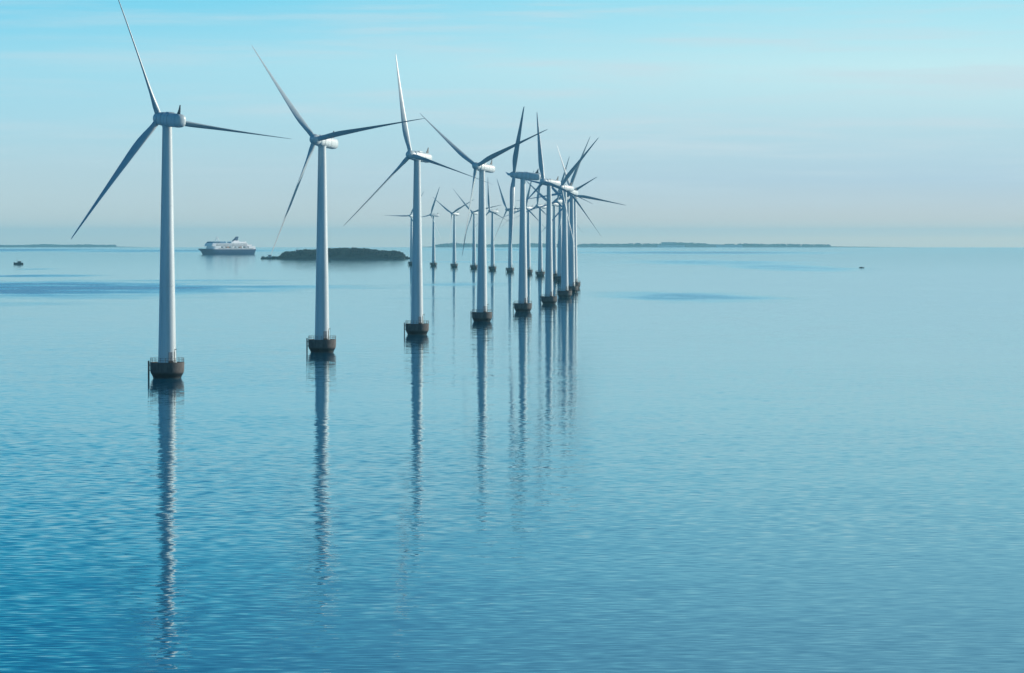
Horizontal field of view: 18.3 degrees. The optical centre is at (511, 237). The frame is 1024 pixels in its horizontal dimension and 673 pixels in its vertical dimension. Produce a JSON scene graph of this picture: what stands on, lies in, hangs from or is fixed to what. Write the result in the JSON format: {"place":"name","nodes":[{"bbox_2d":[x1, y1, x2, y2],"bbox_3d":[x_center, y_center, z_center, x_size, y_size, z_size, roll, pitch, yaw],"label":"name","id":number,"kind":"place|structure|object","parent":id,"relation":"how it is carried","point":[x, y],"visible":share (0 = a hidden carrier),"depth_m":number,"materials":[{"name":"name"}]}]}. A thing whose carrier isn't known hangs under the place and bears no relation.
{"place":"outdoors","nodes":[
{"label":"outdoors","id":0,"kind":"place"},
{"bbox_2d":[261,247,409,258],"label":"island","id":1,"kind":"structure","parent":0,"point":[358,251],"depth_m":5466.56,"materials":[{"name":"plant"}]},
{"bbox_2d":[0,247,1023,672],"bbox_3d":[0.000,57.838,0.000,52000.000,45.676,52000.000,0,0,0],"label":"sea","id":2,"kind":"structure","parent":0,"point":[716,459],"depth_m":487.23,"materials":[{"name":"liquid"}]},
{"bbox_2d":[0,244,117,246],"bbox_3d":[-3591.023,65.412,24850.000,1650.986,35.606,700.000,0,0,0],"label":"headland","id":3,"kind":"structure","parent":2,"relation":"on","point":[74,245],"depth_m":24578.31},
{"bbox_2d":[71,0,289,378],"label":"wind turbine","id":4,"kind":"object","parent":2,"relation":"in","point":[166,366],"visible":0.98,"depth_m":789.98,"materials":[{"name":"metal"}]},
{"bbox_2d":[169,352,172,359],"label":"door","id":5,"kind":"structure","parent":4,"relation":"in","point":[170,353],"depth_m":789.46,"materials":[{"name":"paint"}]},
{"bbox_2d":[199,236,255,253],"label":"cruise ferry","id":6,"kind":"object","parent":2,"relation":"on","point":[234,246],"visible":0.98,"depth_m":7214.75,"materials":[{"name":"white paint"}]},
{"bbox_2d":[252,46,424,352],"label":"wind turbine","id":7,"kind":"object","parent":2,"relation":"in","point":[322,342],"visible":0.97,"depth_m":967.57,"materials":[{"name":"metal"}]},
{"bbox_2d":[386,192,423,264],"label":"wind turbine","id":8,"kind":"object","parent":2,"relation":"in","point":[411,232],"visible":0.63,"depth_m":4191.26,"materials":[{"name":"metal"}]},
{"bbox_2d":[346,56,490,334],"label":"wind turbine","id":9,"kind":"object","parent":2,"relation":"in","point":[416,326],"visible":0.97,"depth_m":1146.05,"materials":[{"name":"metal"}]},
{"bbox_2d":[423,187,439,265],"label":"wind turbine","id":10,"kind":"object","parent":2,"relation":"in","point":[433,263],"visible":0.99,"depth_m":4014.23,"materials":[{"name":"metal"}]},
{"bbox_2d":[433,197,472,266],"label":"wind turbine","id":11,"kind":"object","parent":2,"relation":"in","point":[454,263],"visible":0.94,"depth_m":3836.74,"materials":[{"name":"metal"}]},
{"bbox_2d":[453,189,498,268],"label":"wind turbine","id":12,"kind":"object","parent":2,"relation":"in","point":[473,265],"visible":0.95,"depth_m":3658.67,"materials":[{"name":"metal"}]},
{"bbox_2d":[421,114,545,321],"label":"wind turbine","id":13,"kind":"object","parent":2,"relation":"in","point":[482,314],"visible":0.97,"depth_m":1324.68,"materials":[{"name":"metal"}]},
{"bbox_2d":[486,184,507,269],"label":"wind turbine","id":14,"kind":"object","parent":2,"relation":"in","point":[492,266],"visible":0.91,"depth_m":3480.05,"materials":[{"name":"metal"}]},
{"bbox_2d":[493,180,518,271],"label":"wind turbine","id":15,"kind":"object","parent":2,"relation":"in","point":[509,268],"visible":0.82,"depth_m":3301.19,"materials":[{"name":"metal"}]},
{"bbox_2d":[496,171,538,273],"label":"wind turbine","id":16,"kind":"object","parent":2,"relation":"in","point":[529,271],"visible":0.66,"depth_m":3121.87,"materials":[{"name":"metal"}]},
{"bbox_2d":[506,107,540,311],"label":"wind turbine","id":17,"kind":"object","parent":2,"relation":"in","point":[522,305],"visible":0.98,"depth_m":1503.67,"materials":[{"name":"metal"}]},
{"bbox_2d":[517,177,557,275],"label":"wind turbine","id":18,"kind":"object","parent":2,"relation":"in","point":[540,272],"visible":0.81,"depth_m":2942.29,"materials":[{"name":"metal"}]},
{"bbox_2d":[508,114,587,303],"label":"wind turbine","id":19,"kind":"object","parent":2,"relation":"in","point":[548,297],"visible":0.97,"depth_m":1683.29,"materials":[{"name":"metal"}]},
{"bbox_2d":[527,181,577,277],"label":"wind turbine","id":20,"kind":"object","parent":2,"relation":"in","point":[554,205],"visible":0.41,"depth_m":2762.82,"materials":[{"name":"metal"}]},
{"bbox_2d":[528,156,583,280],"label":"wind turbine","id":21,"kind":"object","parent":2,"relation":"in","point":[557,277],"visible":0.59,"depth_m":2582.50,"materials":[{"name":"metal"}]},
{"bbox_2d":[517,138,600,291],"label":"wind turbine","id":22,"kind":"object","parent":2,"relation":"in","point":[571,281],"visible":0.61,"depth_m":2042.66,"materials":[{"name":"metal"}]},
{"bbox_2d":[527,138,597,297],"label":"wind turbine","id":23,"kind":"object","parent":2,"relation":"in","point":[564,292],"visible":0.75,"depth_m":1862.80,"materials":[{"name":"metal"}]},
{"bbox_2d":[536,170,595,272],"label":"wind turbine","id":24,"kind":"object","parent":2,"relation":"in","point":[560,195],"visible":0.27,"depth_m":2402.47,"materials":[{"name":"metal"}]},
{"bbox_2d":[542,146,622,287],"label":"wind turbine","id":25,"kind":"object","parent":2,"relation":"in","point":[577,283],"visible":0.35,"depth_m":2222.39,"materials":[{"name":"metal"}]},
{"bbox_2d":[0,0,1023,246],"label":"sky","id":26,"kind":"structure","parent":0,"point":[846,123],"materials":[{"name":"blue"}]},
{"bbox_2d":[430,244,843,246],"bbox_3d":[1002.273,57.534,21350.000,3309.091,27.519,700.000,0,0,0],"label":"coast","id":27,"kind":"structure","parent":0,"point":[708,245],"depth_m":21072.88},
{"bbox_2d":[435,242,830,246],"bbox_3d":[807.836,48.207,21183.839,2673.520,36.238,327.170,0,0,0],"label":"coastal wood","id":28,"kind":"object","parent":27,"relation":"on","point":[596,244],"visible":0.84,"depth_m":21082.86,"materials":[{"name":"green plant"}]}
]}

